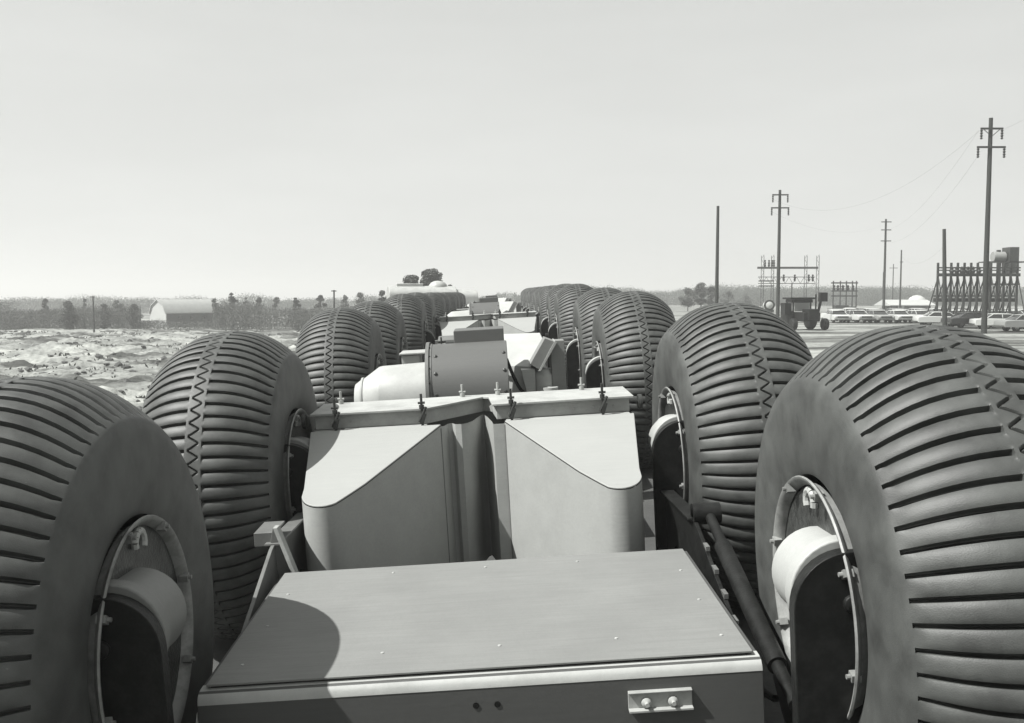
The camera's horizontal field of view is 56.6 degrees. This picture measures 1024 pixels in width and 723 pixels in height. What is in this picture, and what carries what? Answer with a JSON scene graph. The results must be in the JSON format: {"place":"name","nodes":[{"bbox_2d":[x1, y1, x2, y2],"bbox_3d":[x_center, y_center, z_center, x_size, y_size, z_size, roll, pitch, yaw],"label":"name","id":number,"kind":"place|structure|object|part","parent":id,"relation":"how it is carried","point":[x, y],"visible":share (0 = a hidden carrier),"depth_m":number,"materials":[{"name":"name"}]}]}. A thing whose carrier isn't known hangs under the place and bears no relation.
{"place":"outdoors","nodes":[
{"label":"outdoors","id":0,"kind":"place"},
{"bbox_2d":[212,387,784,722],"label":"dirt track","id":1,"kind":"structure","parent":0,"point":[772,709],"depth_m":9.27,"materials":[{"name":"grey soil"}]},
{"bbox_2d":[295,287,675,468],"bbox_3d":[-0.401,0.304,18.009,6.264,3.050,14.820,-3,5,-1],"label":"train car","id":2,"kind":"object","parent":1,"relation":"on","point":[360,352],"visible":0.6,"depth_m":14.93,"materials":[{"name":"paint"}]},
{"bbox_2d":[384,284,592,386],"bbox_3d":[-0.632,-0.840,30.618,6.264,3.050,11.520,-3,5,-1],"label":"train car","id":3,"kind":"object","parent":1,"relation":"on","point":[417,310],"visible":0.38,"depth_m":27.30,"materials":[{"name":"metal"}]},
{"bbox_2d":[424,285,555,333],"bbox_3d":[-0.794,-1.527,39.957,6.264,3.050,14.820,-3,4,-1],"label":"train car","id":4,"kind":"object","parent":1,"relation":"on","point":[442,302],"visible":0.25,"depth_m":36.95,"materials":[{"name":"paint"}]},
{"bbox_2d":[441,287,539,311],"bbox_3d":[-1.013,-2.454,52.573,6.264,3.050,11.520,-3,4,-1],"label":"train car","id":5,"kind":"object","parent":1,"relation":"on","point":[454,300],"visible":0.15,"depth_m":48.78,"materials":[{"name":"metal"}]},
{"bbox_2d":[452,288,530,309],"bbox_3d":[-1.175,-3.139,61.898,6.264,3.050,14.820,-3,4,-1],"label":"train car","id":6,"kind":"object","parent":1,"relation":"on","point":[462,297],"visible":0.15,"depth_m":59.27,"materials":[{"name":"paint"}]},
{"bbox_2d":[0,302,1023,722],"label":"train car","id":7,"kind":"object","parent":1,"relation":"on","point":[840,524],"visible":1,"depth_m":5.57,"materials":[{"name":"paint"}]},
{"bbox_2d":[0,299,1023,406],"bbox_3d":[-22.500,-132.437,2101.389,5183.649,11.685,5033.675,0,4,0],"label":"ground","id":8,"kind":"structure","parent":0,"point":[817,339],"depth_m":83.09,"materials":[{"name":"grey soil"}]},
{"bbox_2d":[41,298,49,328],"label":"tree","id":9,"kind":"object","parent":8,"relation":"on","point":[44,302],"visible":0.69,"depth_m":159.57,"materials":[{"name":"grey plant"}]},
{"bbox_2d":[57,300,79,329],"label":"tree","id":10,"kind":"object","parent":8,"relation":"on","point":[69,316],"visible":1,"depth_m":149.41,"materials":[{"name":"grey plant"}]},
{"bbox_2d":[92,296,94,331],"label":"utility pole","id":11,"kind":"object","parent":8,"relation":"on","point":[93,314],"visible":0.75,"depth_m":139.75,"materials":[{"name":"grey wood"}]},
{"bbox_2d":[97,304,111,328],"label":"tree","id":12,"kind":"object","parent":8,"relation":"on","point":[104,318],"visible":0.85,"depth_m":151.58,"materials":[{"name":"grey plant"}]},
{"bbox_2d":[112,300,122,322],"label":"tree","id":13,"kind":"object","parent":8,"relation":"on","point":[116,302],"visible":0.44,"depth_m":165.53,"materials":[{"name":"grey plant"}]},
{"bbox_2d":[126,304,143,328],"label":"tree","id":14,"kind":"object","parent":8,"relation":"on","point":[134,306],"visible":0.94,"depth_m":151.45,"materials":[{"name":"grey plant"}]},
{"bbox_2d":[0,330,299,410],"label":"clods","id":15,"kind":"object","parent":8,"relation":"on","point":[77,358],"visible":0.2,"depth_m":74.91,"materials":[{"name":"grey soil"}]},
{"bbox_2d":[0,329,299,397],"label":"weeds","id":16,"kind":"object","parent":8,"relation":"on","point":[46,366],"visible":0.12,"depth_m":75.70,"materials":[{"name":"grey plant"}]},
{"bbox_2d":[148,299,223,326],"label":"barn","id":17,"kind":"structure","parent":8,"relation":"on","point":[186,310],"depth_m":173.76,"materials":[{"name":"white metal"}]},
{"bbox_2d":[211,298,218,321],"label":"tree","id":18,"kind":"object","parent":8,"relation":"on","point":[214,301],"visible":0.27,"depth_m":168.49,"materials":[{"name":"grey plant"}]},
{"bbox_2d":[228,292,237,325],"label":"tree","id":19,"kind":"object","parent":8,"relation":"on","point":[232,298],"visible":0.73,"depth_m":174.22,"materials":[{"name":"grey plant"}]},
{"bbox_2d":[0,298,478,330],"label":"brush","id":20,"kind":"object","parent":8,"relation":"on","point":[33,319],"visible":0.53,"depth_m":153.04,"materials":[{"name":"grey plant"}]},
{"bbox_2d":[255,297,261,315],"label":"tree","id":21,"kind":"object","parent":8,"relation":"on","point":[259,299],"visible":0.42,"depth_m":177.48,"materials":[{"name":"grey plant"}]},
{"bbox_2d":[272,297,279,324],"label":"tree","id":22,"kind":"object","parent":8,"relation":"on","point":[276,300],"visible":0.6,"depth_m":174.41,"materials":[{"name":"grey plant"}]},
{"bbox_2d":[292,298,300,326],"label":"tree","id":23,"kind":"object","parent":8,"relation":"on","point":[295,302],"visible":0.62,"depth_m":171.33,"materials":[{"name":"grey plant"}]},
{"bbox_2d":[0,286,619,313],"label":"wood","id":24,"kind":"object","parent":8,"relation":"on","point":[56,303],"visible":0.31,"depth_m":335.72,"materials":[{"name":"grey plant"}]},
{"bbox_2d":[314,295,327,310],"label":"tree","id":25,"kind":"object","parent":8,"relation":"on","point":[320,298],"visible":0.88,"depth_m":169.33,"materials":[{"name":"grey plant"}]},
{"bbox_2d":[331,290,335,307],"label":"utility pole","id":26,"kind":"object","parent":8,"relation":"on","point":[333,298],"visible":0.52,"depth_m":134.62,"materials":[{"name":"grey wood"}]},
{"bbox_2d":[340,295,348,307],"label":"tree","id":27,"kind":"object","parent":8,"relation":"on","point":[344,299],"visible":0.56,"depth_m":177.58,"materials":[{"name":"grey plant"}]},
{"bbox_2d":[355,292,365,303],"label":"tree","id":28,"kind":"object","parent":8,"relation":"on","point":[359,295],"visible":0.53,"depth_m":180.43,"materials":[{"name":"grey plant"}]},
{"bbox_2d":[378,290,385,301],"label":"tree","id":29,"kind":"object","parent":8,"relation":"on","point":[382,293],"visible":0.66,"depth_m":149.36,"materials":[{"name":"grey plant"}]},
{"bbox_2d":[402,274,418,282],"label":"tree","id":30,"kind":"object","parent":8,"relation":"on","point":[412,278],"visible":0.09,"depth_m":121.06,"materials":[{"name":"grey plant"}]},
{"bbox_2d":[419,268,442,285],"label":"tree","id":31,"kind":"object","parent":8,"relation":"on","point":[428,276],"visible":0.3,"depth_m":123.97,"materials":[{"name":"grey plant"}]},
{"bbox_2d":[386,281,477,304],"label":"control car","id":32,"kind":"object","parent":8,"relation":"on","point":[471,295],"visible":0.36,"depth_m":78.88,"materials":[{"name":"paint"}]},
{"bbox_2d":[678,287,694,310],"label":"tree","id":33,"kind":"object","parent":8,"relation":"on","point":[686,302],"visible":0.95,"depth_m":204.39,"materials":[{"name":"grey plant"}]},
{"bbox_2d":[690,282,707,306],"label":"tree","id":34,"kind":"object","parent":8,"relation":"on","point":[697,291],"visible":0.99,"depth_m":199.08,"materials":[{"name":"grey plant"}]},
{"bbox_2d":[705,286,719,304],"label":"tree","id":35,"kind":"object","parent":8,"relation":"on","point":[711,290],"visible":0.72,"depth_m":197.35,"materials":[{"name":"grey plant"}]},
{"bbox_2d":[715,206,718,302],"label":"utility pole","id":36,"kind":"object","parent":8,"relation":"on","point":[717,264],"visible":0.66,"depth_m":89.44,"materials":[{"name":"grey wood"}]},
{"bbox_2d":[719,290,733,302],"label":"tree","id":37,"kind":"object","parent":8,"relation":"on","point":[727,299],"visible":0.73,"depth_m":214.27,"materials":[{"name":"grey plant"}]},
{"bbox_2d":[737,292,750,303],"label":"tree","id":38,"kind":"object","parent":8,"relation":"on","point":[748,298],"visible":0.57,"depth_m":229.36,"materials":[{"name":"grey plant"}]},
{"bbox_2d":[763,300,774,311],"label":"tank trailer","id":39,"kind":"object","parent":8,"relation":"on","point":[769,305],"visible":0.52,"depth_m":117.03,"materials":[{"name":"metal"}]},
{"bbox_2d":[771,190,788,316],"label":"utility pole","id":40,"kind":"object","parent":8,"relation":"on","point":[779,207],"visible":0.98,"depth_m":104.25,"materials":[{"name":"grey wood"}]},
{"bbox_2d":[757,255,819,309],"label":"switchyard frame","id":41,"kind":"object","parent":8,"relation":"on","point":[774,267],"visible":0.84,"depth_m":149.53,"materials":[{"name":"metal"}]},
{"bbox_2d":[780,292,828,329],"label":"truck","id":42,"kind":"object","parent":8,"relation":"on","point":[809,318],"visible":0.96,"depth_m":83.56,"materials":[{"name":"black paint"}]},
{"bbox_2d":[592,282,1023,305],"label":"distant wood","id":43,"kind":"object","parent":8,"relation":"on","point":[871,296],"visible":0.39,"depth_m":338.27,"materials":[{"name":"grey plant"}]},
{"bbox_2d":[820,309,843,320],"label":"parked car","id":44,"kind":"object","parent":8,"relation":"on","point":[822,314],"visible":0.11,"depth_m":117.35,"materials":[{"name":"white paint"}]},
{"bbox_2d":[823,310,851,322],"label":"parked car","id":45,"kind":"object","parent":8,"relation":"on","point":[839,315],"visible":0.91,"depth_m":106.61,"materials":[{"name":"white paint"}]},
{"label":"windows","id":46,"kind":"part","parent":45,"relation":"part of","materials":[{"name":"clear glass"}]},
{"bbox_2d":[831,281,857,307],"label":"switch rack","id":47,"kind":"object","parent":8,"relation":"on","point":[833,290],"visible":0.82,"depth_m":159.52,"materials":[{"name":"metal"}]},
{"bbox_2d":[842,310,875,322],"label":"parked car","id":48,"kind":"object","parent":8,"relation":"on","point":[857,316],"visible":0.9,"depth_m":106.35,"materials":[{"name":"white paint"}]},
{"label":"windows","id":49,"kind":"part","parent":48,"relation":"part of","materials":[{"name":"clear glass"}]},
{"bbox_2d":[862,310,894,322],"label":"parked car","id":50,"kind":"object","parent":8,"relation":"on","point":[879,315],"visible":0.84,"depth_m":106.05,"materials":[{"name":"grey paint"}]},
{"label":"windows","id":51,"kind":"part","parent":50,"relation":"part of","materials":[{"name":"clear glass"}]},
{"bbox_2d":[881,219,891,309],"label":"utility pole","id":52,"kind":"object","parent":8,"relation":"on","point":[884,272],"visible":0.84,"depth_m":149.16,"materials":[{"name":"grey wood"}]},
{"bbox_2d":[892,264,893,299],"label":"utility pole","id":53,"kind":"object","parent":8,"relation":"on","point":[893,282],"visible":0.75,"depth_m":239.18,"materials":[{"name":"grey wood"}]},
{"bbox_2d":[884,310,913,322],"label":"parked car","id":54,"kind":"object","parent":8,"relation":"on","point":[899,315],"visible":0.66,"depth_m":106.75,"materials":[{"name":"white paint"}]},
{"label":"windows","id":55,"kind":"part","parent":54,"relation":"part of","materials":[{"name":"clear glass"}]},
{"bbox_2d":[899,250,901,307],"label":"utility pole","id":56,"kind":"object","parent":8,"relation":"on","point":[900,280],"visible":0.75,"depth_m":169.29,"materials":[{"name":"grey wood"}]},
{"bbox_2d":[874,300,934,310],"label":"shed","id":57,"kind":"structure","parent":8,"relation":"on","point":[908,303],"depth_m":181.76,"materials":[{"name":"white metal"}]},
{"bbox_2d":[908,295,925,299],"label":"domed tank","id":58,"kind":"object","parent":8,"relation":"on","point":[917,297],"visible":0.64,"depth_m":198.52,"materials":[{"name":"white metal"}]},
{"bbox_2d":[903,310,934,322],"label":"parked car","id":59,"kind":"object","parent":8,"relation":"on","point":[917,312],"visible":0.2,"depth_m":106.98,"materials":[{"name":"white paint"}]},
{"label":"windows","id":60,"kind":"part","parent":59,"relation":"part of","materials":[{"name":"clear glass"}]},
{"bbox_2d":[827,308,1013,309],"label":"rail fence","id":61,"kind":"object","parent":8,"relation":"on","point":[881,308],"visible":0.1,"depth_m":149.67,"materials":[{"name":"paint"}]},
{"bbox_2d":[911,311,956,325],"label":"parked car","id":62,"kind":"object","parent":8,"relation":"on","point":[928,318],"visible":0.56,"depth_m":95.22,"materials":[{"name":"white paint"}]},
{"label":"windows","id":63,"kind":"part","parent":62,"relation":"part of","materials":[{"name":"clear glass"}]},
{"bbox_2d":[942,229,946,325],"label":"utility pole","id":64,"kind":"object","parent":8,"relation":"on","point":[944,294],"visible":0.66,"depth_m":87.58,"materials":[{"name":"grey wood"}]},
{"bbox_2d":[939,312,995,327],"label":"parked car","id":65,"kind":"object","parent":8,"relation":"on","point":[961,320],"visible":0.52,"depth_m":89.06,"materials":[{"name":"paint"}]},
{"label":"windows","id":66,"kind":"part","parent":65,"relation":"part of","materials":[{"name":"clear glass"}]},
{"bbox_2d":[927,263,1023,322],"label":"timber rack","id":67,"kind":"object","parent":8,"relation":"on","point":[964,271],"visible":0.75,"depth_m":104.57,"materials":[{"name":"grey wood"}]},
{"bbox_2d":[976,118,1005,333],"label":"utility pole","id":68,"kind":"object","parent":8,"relation":"on","point":[984,313],"visible":0.99,"depth_m":74.28,"materials":[{"name":"grey wood"}]},
{"bbox_2d":[968,313,1023,328],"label":"parked car","id":69,"kind":"object","parent":8,"relation":"on","point":[991,317],"visible":0.46,"depth_m":85.35,"materials":[{"name":"white paint"}]},
{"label":"windows","id":70,"kind":"part","parent":69,"relation":"part of","materials":[{"name":"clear glass"}]},
{"bbox_2d":[978,247,1023,309],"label":"elevated tank","id":71,"kind":"object","parent":8,"relation":"on","point":[1007,255],"visible":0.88,"depth_m":110.84,"materials":[{"name":"metal"}]},
{"bbox_2d":[992,314,1023,331],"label":"parked car","id":72,"kind":"object","parent":8,"relation":"on","point":[1015,322],"visible":0.99,"depth_m":79.15,"materials":[{"name":"grey paint"}]},
{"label":"windows","id":73,"kind":"part","parent":72,"relation":"part of","materials":[{"name":"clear glass"}]},
{"bbox_2d":[1005,310,1023,313],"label":"parked car","id":74,"kind":"object","parent":8,"relation":"on","point":[1019,312],"visible":0.06,"depth_m":107.46,"materials":[{"name":"white paint"}]},
{"bbox_2d":[0,0,1023,298],"label":"sky","id":75,"kind":"structure","parent":0,"point":[288,149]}
]}

